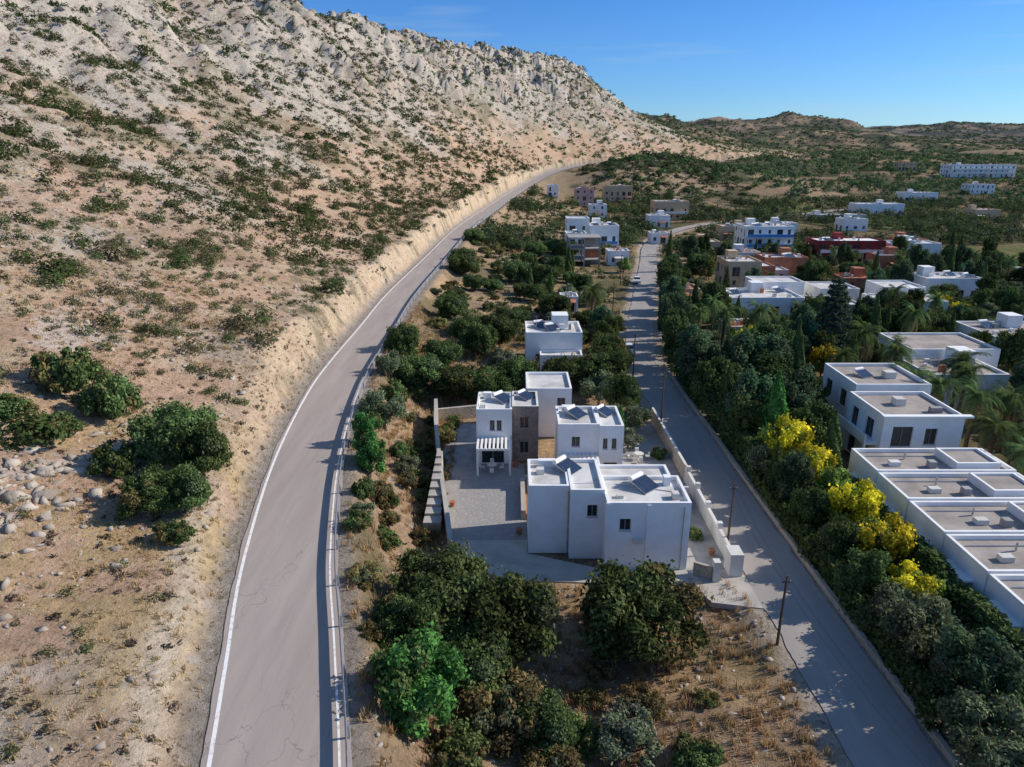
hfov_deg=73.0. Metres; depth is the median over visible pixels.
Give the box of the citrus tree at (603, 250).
[601,245,610,254]
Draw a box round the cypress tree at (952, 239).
[949,228,954,244]
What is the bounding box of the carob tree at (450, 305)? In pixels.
[432,292,472,317]
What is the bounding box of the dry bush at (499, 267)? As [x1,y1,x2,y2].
[493,264,504,272]
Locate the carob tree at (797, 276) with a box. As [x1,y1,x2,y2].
[789,273,803,280]
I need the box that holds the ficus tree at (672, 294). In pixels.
[660,288,688,312]
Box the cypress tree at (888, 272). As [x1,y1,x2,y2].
[885,265,889,279]
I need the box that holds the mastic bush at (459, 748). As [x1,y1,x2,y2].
[425,713,492,766]
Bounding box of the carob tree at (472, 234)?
[463,228,485,240]
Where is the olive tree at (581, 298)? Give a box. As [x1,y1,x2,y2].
[567,291,584,303]
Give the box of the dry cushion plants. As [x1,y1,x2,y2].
[0,148,393,766]
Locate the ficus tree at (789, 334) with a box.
[770,323,796,348]
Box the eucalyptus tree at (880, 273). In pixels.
[864,266,887,287]
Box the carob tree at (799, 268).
[794,264,818,275]
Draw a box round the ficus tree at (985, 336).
[970,329,993,343]
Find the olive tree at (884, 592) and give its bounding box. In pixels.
[856,582,910,627]
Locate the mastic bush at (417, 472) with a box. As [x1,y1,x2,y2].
[408,468,421,476]
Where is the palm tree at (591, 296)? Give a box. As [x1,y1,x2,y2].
[576,281,606,311]
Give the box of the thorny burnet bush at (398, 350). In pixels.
[389,348,405,353]
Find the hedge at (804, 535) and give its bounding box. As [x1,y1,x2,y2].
[750,468,949,731]
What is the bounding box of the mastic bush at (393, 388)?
[382,377,408,400]
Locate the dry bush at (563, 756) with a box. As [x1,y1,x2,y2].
[516,740,584,766]
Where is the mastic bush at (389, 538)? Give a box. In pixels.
[376,528,403,550]
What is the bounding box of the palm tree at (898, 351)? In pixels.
[875,333,919,369]
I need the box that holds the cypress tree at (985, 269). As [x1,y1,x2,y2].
[980,259,987,277]
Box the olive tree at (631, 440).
[623,428,644,447]
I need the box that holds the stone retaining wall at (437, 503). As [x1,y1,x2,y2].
[423,399,476,546]
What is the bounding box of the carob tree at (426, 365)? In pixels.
[394,351,444,388]
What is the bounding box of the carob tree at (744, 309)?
[718,303,748,317]
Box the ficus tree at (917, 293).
[898,287,925,309]
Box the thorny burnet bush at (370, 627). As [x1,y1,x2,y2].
[358,619,386,642]
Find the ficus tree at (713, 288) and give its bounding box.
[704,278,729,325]
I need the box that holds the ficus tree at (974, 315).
[960,306,983,320]
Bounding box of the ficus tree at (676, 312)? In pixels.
[659,306,688,342]
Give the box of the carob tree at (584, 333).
[580,326,587,342]
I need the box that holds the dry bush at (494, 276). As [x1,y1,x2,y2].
[488,273,502,280]
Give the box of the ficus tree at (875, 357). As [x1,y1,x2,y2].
[862,341,891,362]
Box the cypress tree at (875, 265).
[870,250,879,275]
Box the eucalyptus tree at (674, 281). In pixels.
[657,273,684,307]
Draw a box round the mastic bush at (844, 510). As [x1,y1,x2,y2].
[829,507,860,517]
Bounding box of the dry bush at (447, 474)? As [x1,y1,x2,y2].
[443,470,450,479]
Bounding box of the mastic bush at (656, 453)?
[650,446,667,460]
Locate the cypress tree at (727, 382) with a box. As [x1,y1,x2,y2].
[714,363,733,427]
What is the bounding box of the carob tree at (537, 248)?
[522,241,546,257]
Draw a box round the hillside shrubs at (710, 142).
[302,4,827,164]
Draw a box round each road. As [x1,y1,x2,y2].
[200,163,593,766]
[625,209,948,766]
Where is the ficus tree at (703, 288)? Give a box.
[701,284,707,298]
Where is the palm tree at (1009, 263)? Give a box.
[999,254,1020,280]
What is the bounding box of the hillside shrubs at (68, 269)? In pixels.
[0,182,355,763]
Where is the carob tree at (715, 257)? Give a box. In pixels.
[703,255,716,270]
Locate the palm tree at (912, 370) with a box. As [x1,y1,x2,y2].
[889,361,934,378]
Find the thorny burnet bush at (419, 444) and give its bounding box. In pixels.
[404,438,425,450]
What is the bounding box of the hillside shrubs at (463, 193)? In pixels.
[0,0,543,204]
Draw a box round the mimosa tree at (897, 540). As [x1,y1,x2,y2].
[847,511,919,569]
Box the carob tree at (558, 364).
[540,353,583,386]
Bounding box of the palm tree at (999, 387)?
[987,383,1009,420]
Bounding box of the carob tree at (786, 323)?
[780,319,795,328]
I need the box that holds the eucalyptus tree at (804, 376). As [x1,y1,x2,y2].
[782,360,821,401]
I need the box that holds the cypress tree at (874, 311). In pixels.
[867,295,880,330]
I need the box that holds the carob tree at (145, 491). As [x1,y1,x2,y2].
[112,463,175,519]
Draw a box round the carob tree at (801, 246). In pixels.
[793,243,814,254]
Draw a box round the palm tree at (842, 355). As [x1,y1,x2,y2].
[823,345,862,364]
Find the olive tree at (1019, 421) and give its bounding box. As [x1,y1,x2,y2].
[1004,415,1023,436]
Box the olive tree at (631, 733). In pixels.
[596,698,663,766]
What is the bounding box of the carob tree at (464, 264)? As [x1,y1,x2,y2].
[447,253,481,274]
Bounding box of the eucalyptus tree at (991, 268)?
[975,254,999,281]
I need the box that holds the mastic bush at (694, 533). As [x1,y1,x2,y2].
[689,525,703,540]
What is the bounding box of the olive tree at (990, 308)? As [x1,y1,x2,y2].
[976,302,1000,317]
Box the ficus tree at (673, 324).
[663,312,691,366]
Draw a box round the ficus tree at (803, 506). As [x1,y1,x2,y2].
[788,483,831,531]
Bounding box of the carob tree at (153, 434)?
[121,397,224,467]
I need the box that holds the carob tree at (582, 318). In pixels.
[575,309,590,324]
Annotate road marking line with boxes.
[206,165,575,766]
[329,184,532,766]
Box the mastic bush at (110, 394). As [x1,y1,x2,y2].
[77,370,146,419]
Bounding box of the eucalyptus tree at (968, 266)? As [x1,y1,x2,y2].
[956,258,975,275]
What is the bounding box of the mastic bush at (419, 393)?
[407,385,429,399]
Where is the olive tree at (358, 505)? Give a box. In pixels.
[347,501,375,516]
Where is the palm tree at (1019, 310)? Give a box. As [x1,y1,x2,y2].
[1010,302,1023,315]
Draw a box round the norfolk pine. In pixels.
[810,273,854,354]
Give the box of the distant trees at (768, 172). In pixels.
[605,149,1023,204]
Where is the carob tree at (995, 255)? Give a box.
[975,250,1005,266]
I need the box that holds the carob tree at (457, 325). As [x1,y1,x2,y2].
[446,313,479,337]
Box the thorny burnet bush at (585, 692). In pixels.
[568,680,607,708]
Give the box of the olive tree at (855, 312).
[852,307,858,317]
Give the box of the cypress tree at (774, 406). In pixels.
[756,370,789,439]
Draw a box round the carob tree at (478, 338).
[457,320,499,356]
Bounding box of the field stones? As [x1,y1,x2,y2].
[364,563,827,766]
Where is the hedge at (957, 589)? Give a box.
[832,467,1023,659]
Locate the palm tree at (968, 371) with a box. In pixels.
[941,361,993,411]
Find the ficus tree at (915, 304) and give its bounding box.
[899,294,923,312]
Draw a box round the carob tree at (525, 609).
[435,562,564,669]
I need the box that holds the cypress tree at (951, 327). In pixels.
[945,309,956,332]
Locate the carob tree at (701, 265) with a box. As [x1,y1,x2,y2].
[685,252,715,278]
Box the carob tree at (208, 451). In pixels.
[163,415,233,476]
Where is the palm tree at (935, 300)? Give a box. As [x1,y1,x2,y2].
[923,290,950,310]
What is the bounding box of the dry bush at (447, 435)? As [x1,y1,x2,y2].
[434,428,457,443]
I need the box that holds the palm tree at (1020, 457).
[995,432,1023,475]
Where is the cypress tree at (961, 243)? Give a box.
[957,234,963,247]
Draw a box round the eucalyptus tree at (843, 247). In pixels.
[836,240,851,263]
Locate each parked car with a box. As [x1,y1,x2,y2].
[625,343,635,354]
[633,276,640,283]
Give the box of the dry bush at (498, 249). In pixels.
[495,246,505,253]
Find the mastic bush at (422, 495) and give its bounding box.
[412,489,428,500]
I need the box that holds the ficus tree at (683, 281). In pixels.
[666,277,687,291]
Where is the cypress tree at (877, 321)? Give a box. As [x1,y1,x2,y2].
[869,305,881,343]
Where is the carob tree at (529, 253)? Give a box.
[519,252,536,260]
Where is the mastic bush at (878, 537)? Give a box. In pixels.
[871,533,881,551]
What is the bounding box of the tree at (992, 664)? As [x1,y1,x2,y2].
[927,616,1023,729]
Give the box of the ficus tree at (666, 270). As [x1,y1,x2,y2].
[655,258,678,289]
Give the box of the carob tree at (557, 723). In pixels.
[506,685,579,759]
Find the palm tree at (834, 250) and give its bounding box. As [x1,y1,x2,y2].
[828,245,837,254]
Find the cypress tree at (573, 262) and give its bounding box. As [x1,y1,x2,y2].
[571,249,574,271]
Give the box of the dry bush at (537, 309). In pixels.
[533,307,540,312]
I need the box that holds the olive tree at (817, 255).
[812,253,822,259]
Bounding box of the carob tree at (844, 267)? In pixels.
[837,260,867,273]
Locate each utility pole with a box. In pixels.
[632,332,637,375]
[660,372,666,420]
[727,483,737,540]
[775,575,790,645]
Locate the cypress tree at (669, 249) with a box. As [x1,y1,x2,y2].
[666,237,672,256]
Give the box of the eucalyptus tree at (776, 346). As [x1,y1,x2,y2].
[740,331,795,377]
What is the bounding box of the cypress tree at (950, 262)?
[945,240,955,271]
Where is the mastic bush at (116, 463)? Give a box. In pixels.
[85,441,139,477]
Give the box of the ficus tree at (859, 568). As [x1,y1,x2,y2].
[831,545,892,598]
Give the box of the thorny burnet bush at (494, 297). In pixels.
[490,295,499,299]
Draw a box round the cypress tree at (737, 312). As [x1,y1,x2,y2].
[732,296,741,317]
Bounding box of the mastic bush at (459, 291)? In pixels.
[456,289,466,295]
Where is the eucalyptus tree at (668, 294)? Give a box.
[657,290,671,313]
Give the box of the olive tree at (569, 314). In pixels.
[546,310,572,320]
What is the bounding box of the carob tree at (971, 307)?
[949,303,986,314]
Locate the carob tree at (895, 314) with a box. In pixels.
[868,302,904,332]
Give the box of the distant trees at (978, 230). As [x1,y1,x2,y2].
[471,184,1023,259]
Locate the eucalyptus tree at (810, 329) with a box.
[787,311,819,352]
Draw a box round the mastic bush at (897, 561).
[884,554,925,581]
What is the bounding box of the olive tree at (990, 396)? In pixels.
[979,390,1006,409]
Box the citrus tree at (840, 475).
[813,462,860,508]
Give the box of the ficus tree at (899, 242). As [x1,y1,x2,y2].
[892,235,909,251]
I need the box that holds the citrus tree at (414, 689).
[364,620,471,740]
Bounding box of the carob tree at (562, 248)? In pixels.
[557,240,579,255]
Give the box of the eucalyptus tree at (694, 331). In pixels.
[674,321,712,367]
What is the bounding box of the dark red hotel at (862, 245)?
[806,232,886,261]
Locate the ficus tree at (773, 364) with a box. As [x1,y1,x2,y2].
[755,348,793,389]
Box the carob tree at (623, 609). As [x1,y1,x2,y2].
[574,555,715,668]
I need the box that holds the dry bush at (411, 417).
[404,410,416,422]
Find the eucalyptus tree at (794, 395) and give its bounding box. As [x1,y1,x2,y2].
[783,377,813,413]
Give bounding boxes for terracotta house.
[754,247,808,275]
[832,266,875,290]
[865,246,905,268]
[886,232,928,239]
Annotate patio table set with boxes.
[479,458,503,475]
[626,447,649,463]
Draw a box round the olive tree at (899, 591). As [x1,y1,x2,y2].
[868,579,968,634]
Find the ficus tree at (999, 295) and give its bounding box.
[991,284,1017,307]
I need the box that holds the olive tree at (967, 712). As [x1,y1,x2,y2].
[929,685,1023,766]
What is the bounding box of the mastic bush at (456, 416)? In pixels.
[447,414,460,420]
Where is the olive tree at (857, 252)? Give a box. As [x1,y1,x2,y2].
[854,249,861,258]
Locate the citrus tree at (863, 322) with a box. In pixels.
[856,316,866,325]
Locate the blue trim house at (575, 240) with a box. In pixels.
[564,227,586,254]
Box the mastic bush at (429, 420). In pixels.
[423,415,433,425]
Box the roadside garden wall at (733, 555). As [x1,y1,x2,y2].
[651,407,744,581]
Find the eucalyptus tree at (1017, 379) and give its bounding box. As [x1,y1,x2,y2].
[1008,357,1023,391]
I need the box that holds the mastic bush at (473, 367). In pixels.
[465,364,489,374]
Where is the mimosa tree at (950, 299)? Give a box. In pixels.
[938,293,953,303]
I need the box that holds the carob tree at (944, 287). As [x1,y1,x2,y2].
[927,281,961,306]
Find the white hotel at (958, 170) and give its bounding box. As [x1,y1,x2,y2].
[939,162,1016,178]
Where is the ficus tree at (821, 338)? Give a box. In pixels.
[814,330,837,361]
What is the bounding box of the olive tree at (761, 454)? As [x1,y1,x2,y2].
[744,441,785,480]
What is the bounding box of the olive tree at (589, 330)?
[582,322,595,341]
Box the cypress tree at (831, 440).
[819,410,843,469]
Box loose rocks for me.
[0,123,400,766]
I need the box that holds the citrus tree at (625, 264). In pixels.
[616,258,631,272]
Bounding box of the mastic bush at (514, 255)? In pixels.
[510,253,519,258]
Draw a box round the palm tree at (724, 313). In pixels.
[706,303,743,347]
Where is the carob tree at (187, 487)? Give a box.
[155,460,212,515]
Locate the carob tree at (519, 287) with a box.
[513,281,528,294]
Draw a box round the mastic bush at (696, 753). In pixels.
[668,731,725,766]
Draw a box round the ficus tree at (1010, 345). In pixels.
[988,326,1023,373]
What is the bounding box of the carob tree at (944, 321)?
[921,306,956,332]
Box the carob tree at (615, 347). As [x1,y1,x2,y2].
[589,342,633,369]
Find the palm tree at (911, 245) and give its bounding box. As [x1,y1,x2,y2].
[904,242,914,249]
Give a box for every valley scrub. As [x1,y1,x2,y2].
[433,186,714,338]
[576,152,759,196]
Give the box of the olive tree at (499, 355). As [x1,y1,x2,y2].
[486,346,516,367]
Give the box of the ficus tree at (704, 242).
[697,233,711,251]
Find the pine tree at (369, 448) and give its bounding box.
[349,429,387,476]
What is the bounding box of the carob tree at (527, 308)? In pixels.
[519,305,532,318]
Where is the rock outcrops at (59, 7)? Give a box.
[0,0,756,196]
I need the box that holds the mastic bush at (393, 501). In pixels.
[375,490,400,509]
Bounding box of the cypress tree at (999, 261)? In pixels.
[996,252,1001,270]
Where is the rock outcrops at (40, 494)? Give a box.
[0,421,169,536]
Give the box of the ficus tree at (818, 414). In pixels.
[789,398,834,446]
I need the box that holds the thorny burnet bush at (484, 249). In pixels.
[478,246,492,252]
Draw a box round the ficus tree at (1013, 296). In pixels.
[999,285,1023,311]
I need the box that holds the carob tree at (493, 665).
[432,619,514,698]
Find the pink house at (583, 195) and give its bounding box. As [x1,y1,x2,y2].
[574,185,593,206]
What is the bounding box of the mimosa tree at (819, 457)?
[784,440,838,489]
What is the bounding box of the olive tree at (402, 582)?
[390,572,411,590]
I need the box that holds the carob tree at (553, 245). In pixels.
[545,238,564,252]
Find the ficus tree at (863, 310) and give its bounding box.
[855,303,871,321]
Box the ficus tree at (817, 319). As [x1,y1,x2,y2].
[809,315,823,327]
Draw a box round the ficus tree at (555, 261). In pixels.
[548,256,564,276]
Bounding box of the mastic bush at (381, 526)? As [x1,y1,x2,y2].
[378,524,390,534]
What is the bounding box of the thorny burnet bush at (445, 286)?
[440,284,452,289]
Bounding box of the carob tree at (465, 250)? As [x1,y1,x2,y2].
[449,246,476,256]
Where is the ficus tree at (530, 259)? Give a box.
[521,254,538,268]
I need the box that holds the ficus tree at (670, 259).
[657,256,677,278]
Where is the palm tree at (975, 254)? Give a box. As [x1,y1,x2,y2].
[972,249,982,261]
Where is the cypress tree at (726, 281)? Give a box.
[723,266,729,287]
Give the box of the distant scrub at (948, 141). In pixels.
[641,111,1023,156]
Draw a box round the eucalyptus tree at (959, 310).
[952,302,971,320]
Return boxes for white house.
[547,184,557,197]
[559,288,577,312]
[565,216,618,253]
[588,200,606,217]
[605,244,629,265]
[645,210,669,227]
[647,229,667,243]
[733,244,759,255]
[767,217,797,232]
[834,213,868,230]
[848,199,904,215]
[861,280,948,311]
[895,189,938,201]
[911,265,980,301]
[961,181,995,193]
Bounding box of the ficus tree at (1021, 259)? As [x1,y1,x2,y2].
[1016,252,1023,265]
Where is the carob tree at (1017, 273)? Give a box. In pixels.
[1005,265,1023,285]
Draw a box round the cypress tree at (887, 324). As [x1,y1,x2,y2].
[881,303,891,332]
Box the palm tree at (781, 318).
[770,313,790,323]
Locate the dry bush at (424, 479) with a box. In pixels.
[417,470,432,488]
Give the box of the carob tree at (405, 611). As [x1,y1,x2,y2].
[371,584,443,652]
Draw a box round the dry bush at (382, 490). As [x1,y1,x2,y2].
[369,479,392,502]
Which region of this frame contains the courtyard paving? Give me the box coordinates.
[443,424,762,609]
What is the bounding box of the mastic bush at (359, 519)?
[340,510,372,531]
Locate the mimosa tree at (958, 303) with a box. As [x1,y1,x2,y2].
[951,301,969,306]
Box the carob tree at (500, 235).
[494,232,514,244]
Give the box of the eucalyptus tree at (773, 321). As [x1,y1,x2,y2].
[770,316,786,331]
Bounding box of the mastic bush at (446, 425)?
[441,422,456,433]
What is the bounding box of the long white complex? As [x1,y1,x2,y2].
[726,276,859,316]
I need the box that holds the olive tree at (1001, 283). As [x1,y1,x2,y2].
[997,280,1007,290]
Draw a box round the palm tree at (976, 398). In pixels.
[950,375,1006,447]
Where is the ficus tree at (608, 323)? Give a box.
[592,315,618,338]
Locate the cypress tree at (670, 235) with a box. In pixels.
[666,231,672,252]
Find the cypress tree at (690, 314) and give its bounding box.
[687,292,692,323]
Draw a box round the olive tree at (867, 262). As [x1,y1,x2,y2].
[862,259,879,267]
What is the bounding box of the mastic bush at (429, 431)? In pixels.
[424,429,434,437]
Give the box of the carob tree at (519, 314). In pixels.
[493,306,530,323]
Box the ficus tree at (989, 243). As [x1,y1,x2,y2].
[981,237,998,254]
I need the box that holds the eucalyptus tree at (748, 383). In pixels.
[723,364,775,418]
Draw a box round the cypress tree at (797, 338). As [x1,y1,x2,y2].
[791,319,802,359]
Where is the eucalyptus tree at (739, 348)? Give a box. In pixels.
[718,325,769,375]
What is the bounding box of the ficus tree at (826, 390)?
[815,376,830,407]
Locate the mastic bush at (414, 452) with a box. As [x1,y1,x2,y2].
[407,444,421,459]
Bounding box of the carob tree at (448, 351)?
[424,336,463,364]
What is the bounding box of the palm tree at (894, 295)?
[881,283,907,308]
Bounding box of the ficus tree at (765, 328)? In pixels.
[738,319,781,349]
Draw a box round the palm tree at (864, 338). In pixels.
[841,320,889,362]
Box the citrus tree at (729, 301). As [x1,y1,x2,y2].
[717,296,733,315]
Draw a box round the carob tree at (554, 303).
[536,294,571,316]
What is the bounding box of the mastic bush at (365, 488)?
[350,476,375,499]
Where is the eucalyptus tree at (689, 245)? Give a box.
[681,233,699,258]
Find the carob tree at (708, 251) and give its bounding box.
[699,249,715,254]
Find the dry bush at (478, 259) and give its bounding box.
[475,255,480,263]
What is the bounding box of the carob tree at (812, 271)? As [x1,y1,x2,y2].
[802,258,838,280]
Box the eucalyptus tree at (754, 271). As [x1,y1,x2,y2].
[744,265,762,280]
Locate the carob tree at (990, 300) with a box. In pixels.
[962,297,994,302]
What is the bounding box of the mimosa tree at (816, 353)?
[807,343,837,378]
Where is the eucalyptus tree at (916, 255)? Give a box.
[909,243,930,270]
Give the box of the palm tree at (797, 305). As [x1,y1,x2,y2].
[788,300,801,312]
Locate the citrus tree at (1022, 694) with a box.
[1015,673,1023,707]
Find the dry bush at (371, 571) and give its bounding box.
[345,559,382,592]
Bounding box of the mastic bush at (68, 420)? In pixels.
[23,411,88,441]
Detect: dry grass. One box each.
[0,239,337,766]
[341,301,833,766]
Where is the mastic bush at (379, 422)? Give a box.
[363,411,384,429]
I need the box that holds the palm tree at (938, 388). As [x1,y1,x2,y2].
[915,368,962,403]
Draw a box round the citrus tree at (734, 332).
[724,327,736,337]
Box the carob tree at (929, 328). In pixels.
[893,312,941,332]
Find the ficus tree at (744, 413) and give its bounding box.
[726,394,763,452]
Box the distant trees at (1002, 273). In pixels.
[767,248,1023,319]
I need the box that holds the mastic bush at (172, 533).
[150,519,198,546]
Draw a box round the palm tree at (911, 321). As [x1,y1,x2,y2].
[898,300,930,332]
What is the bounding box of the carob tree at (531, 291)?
[521,284,548,301]
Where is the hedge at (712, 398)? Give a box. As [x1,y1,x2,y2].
[666,346,768,480]
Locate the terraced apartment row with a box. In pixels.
[848,448,1023,653]
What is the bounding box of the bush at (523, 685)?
[457,666,548,761]
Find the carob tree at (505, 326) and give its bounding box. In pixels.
[479,311,522,346]
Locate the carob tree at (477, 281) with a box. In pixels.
[462,273,488,289]
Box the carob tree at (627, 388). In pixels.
[603,372,641,408]
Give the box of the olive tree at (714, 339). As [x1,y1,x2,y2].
[703,329,725,346]
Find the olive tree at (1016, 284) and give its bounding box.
[1004,281,1023,290]
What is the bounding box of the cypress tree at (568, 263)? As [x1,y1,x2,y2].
[564,245,572,271]
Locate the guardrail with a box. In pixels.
[334,202,504,766]
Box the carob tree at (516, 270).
[501,258,533,282]
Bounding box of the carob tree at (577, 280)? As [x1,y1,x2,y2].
[564,272,592,291]
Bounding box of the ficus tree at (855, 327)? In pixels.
[842,318,868,345]
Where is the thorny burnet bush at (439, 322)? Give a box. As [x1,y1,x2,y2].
[427,316,446,327]
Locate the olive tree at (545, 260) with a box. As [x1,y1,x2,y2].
[542,257,549,265]
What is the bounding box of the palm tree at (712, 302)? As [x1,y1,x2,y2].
[702,292,724,332]
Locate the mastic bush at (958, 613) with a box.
[932,592,966,621]
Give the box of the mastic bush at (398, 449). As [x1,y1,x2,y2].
[389,440,409,457]
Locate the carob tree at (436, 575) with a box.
[386,537,492,629]
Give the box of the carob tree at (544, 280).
[540,276,557,288]
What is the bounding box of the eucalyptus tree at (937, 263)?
[922,252,945,271]
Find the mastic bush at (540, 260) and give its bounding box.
[538,257,544,263]
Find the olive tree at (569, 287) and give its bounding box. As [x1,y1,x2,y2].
[557,283,575,293]
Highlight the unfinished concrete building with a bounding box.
[566,234,601,266]
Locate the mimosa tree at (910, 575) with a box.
[888,558,947,598]
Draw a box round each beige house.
[602,182,632,202]
[650,196,688,219]
[696,234,720,251]
[715,220,741,239]
[715,249,775,287]
[893,161,916,170]
[963,205,1000,220]
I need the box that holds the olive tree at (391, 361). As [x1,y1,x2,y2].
[374,349,402,376]
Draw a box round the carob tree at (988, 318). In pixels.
[982,313,995,320]
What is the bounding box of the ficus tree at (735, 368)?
[719,360,758,399]
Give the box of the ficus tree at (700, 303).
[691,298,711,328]
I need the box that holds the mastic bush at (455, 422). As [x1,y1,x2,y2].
[447,418,458,426]
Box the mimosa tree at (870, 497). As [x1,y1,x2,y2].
[826,478,885,524]
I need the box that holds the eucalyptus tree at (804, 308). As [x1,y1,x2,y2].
[791,301,820,322]
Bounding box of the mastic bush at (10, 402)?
[0,391,35,419]
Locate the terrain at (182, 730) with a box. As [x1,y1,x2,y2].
[0,0,1023,766]
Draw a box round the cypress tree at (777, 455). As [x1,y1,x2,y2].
[764,442,782,482]
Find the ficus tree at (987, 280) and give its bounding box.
[974,272,999,298]
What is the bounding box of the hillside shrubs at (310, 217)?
[0,9,459,272]
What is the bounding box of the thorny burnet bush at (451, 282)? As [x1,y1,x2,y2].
[445,280,458,285]
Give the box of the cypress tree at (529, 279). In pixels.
[526,264,533,284]
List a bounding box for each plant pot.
[449,500,455,506]
[512,461,517,467]
[516,527,522,534]
[708,547,715,555]
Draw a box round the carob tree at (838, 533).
[814,511,867,562]
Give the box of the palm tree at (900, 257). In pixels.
[892,250,904,264]
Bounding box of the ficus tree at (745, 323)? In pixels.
[741,316,766,328]
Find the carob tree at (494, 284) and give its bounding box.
[482,279,504,290]
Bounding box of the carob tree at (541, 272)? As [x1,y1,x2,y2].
[531,264,560,282]
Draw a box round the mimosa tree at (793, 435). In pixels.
[758,413,815,457]
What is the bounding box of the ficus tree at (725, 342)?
[720,334,734,350]
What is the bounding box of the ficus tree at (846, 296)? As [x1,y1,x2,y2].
[835,291,851,304]
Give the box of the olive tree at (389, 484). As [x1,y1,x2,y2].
[373,479,393,490]
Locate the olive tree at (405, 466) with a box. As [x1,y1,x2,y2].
[394,454,420,473]
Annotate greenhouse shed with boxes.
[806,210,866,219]
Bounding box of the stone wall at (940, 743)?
[663,364,963,766]
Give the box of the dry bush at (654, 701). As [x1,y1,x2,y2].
[617,681,667,721]
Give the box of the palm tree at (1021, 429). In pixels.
[999,421,1023,465]
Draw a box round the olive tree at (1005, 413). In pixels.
[989,407,1023,419]
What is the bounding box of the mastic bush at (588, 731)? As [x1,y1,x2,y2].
[565,711,601,761]
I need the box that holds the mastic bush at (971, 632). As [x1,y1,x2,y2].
[964,623,980,646]
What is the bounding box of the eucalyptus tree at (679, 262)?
[664,252,682,276]
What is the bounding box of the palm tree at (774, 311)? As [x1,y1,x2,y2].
[763,307,780,321]
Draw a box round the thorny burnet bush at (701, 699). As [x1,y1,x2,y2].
[692,685,722,708]
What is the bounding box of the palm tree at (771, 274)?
[763,270,779,275]
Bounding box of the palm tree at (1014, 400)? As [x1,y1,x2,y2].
[983,380,1023,451]
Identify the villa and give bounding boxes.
[476,372,571,475]
[527,454,691,569]
[554,404,623,463]
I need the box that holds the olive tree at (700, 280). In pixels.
[689,276,703,286]
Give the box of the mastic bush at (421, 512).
[417,508,425,520]
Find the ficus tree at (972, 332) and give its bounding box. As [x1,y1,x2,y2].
[968,330,988,343]
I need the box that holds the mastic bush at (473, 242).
[471,240,478,244]
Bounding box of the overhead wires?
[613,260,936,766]
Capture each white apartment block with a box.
[822,363,973,453]
[878,333,1009,409]
[955,312,1023,366]
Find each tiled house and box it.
[683,284,699,298]
[717,315,748,332]
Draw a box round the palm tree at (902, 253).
[894,248,906,263]
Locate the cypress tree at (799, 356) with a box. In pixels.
[790,335,805,373]
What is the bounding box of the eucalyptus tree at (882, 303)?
[875,286,898,307]
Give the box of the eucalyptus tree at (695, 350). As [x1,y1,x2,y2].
[677,332,722,384]
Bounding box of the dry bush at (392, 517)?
[378,508,402,526]
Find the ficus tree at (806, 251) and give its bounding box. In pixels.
[800,244,812,259]
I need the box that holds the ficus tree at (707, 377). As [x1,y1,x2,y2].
[689,351,729,403]
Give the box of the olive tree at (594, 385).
[578,368,616,404]
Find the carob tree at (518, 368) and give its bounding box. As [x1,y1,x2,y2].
[498,355,539,390]
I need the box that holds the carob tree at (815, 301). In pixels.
[802,291,832,314]
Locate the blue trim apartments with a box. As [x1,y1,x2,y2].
[733,218,794,249]
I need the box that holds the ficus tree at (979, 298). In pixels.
[969,286,991,306]
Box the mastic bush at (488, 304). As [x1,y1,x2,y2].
[481,302,495,309]
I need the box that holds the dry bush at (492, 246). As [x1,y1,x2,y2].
[487,242,500,249]
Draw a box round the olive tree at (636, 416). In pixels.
[611,402,652,429]
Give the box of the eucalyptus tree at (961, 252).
[953,242,973,271]
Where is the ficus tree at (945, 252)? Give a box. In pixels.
[940,244,955,262]
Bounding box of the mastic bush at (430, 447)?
[421,443,434,451]
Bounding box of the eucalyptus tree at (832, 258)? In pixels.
[820,253,838,272]
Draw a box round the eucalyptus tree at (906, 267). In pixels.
[889,256,913,282]
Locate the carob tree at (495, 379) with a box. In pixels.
[459,364,515,401]
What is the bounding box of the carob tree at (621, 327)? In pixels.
[587,314,626,333]
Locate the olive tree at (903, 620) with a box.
[874,586,979,675]
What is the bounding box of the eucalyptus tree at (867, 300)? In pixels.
[853,294,876,310]
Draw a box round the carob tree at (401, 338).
[379,320,420,354]
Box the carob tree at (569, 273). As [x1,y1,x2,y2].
[563,271,577,279]
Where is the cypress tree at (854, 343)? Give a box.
[844,333,858,362]
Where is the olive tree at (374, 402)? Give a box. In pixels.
[355,387,408,431]
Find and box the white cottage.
[525,312,582,371]
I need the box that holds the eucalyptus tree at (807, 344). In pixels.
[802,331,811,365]
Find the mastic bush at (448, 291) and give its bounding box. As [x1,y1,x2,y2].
[443,289,455,294]
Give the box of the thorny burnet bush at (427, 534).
[410,526,438,547]
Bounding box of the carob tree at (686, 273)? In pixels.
[681,266,691,278]
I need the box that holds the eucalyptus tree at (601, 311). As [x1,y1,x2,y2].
[588,304,614,331]
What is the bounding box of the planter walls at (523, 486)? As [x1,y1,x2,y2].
[520,475,689,518]
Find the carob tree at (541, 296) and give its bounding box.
[538,291,566,304]
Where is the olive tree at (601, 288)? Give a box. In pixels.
[582,285,606,304]
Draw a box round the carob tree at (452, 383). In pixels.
[428,361,477,397]
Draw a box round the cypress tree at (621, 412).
[618,405,626,429]
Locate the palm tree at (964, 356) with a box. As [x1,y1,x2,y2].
[933,348,990,408]
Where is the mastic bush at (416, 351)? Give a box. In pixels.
[405,348,418,355]
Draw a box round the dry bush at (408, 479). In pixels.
[397,471,418,487]
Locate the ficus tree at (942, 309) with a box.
[933,306,955,320]
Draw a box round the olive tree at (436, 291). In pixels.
[430,287,441,294]
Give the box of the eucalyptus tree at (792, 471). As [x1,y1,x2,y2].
[773,448,816,500]
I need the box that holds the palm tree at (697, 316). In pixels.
[688,304,709,327]
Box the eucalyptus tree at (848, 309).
[841,306,853,334]

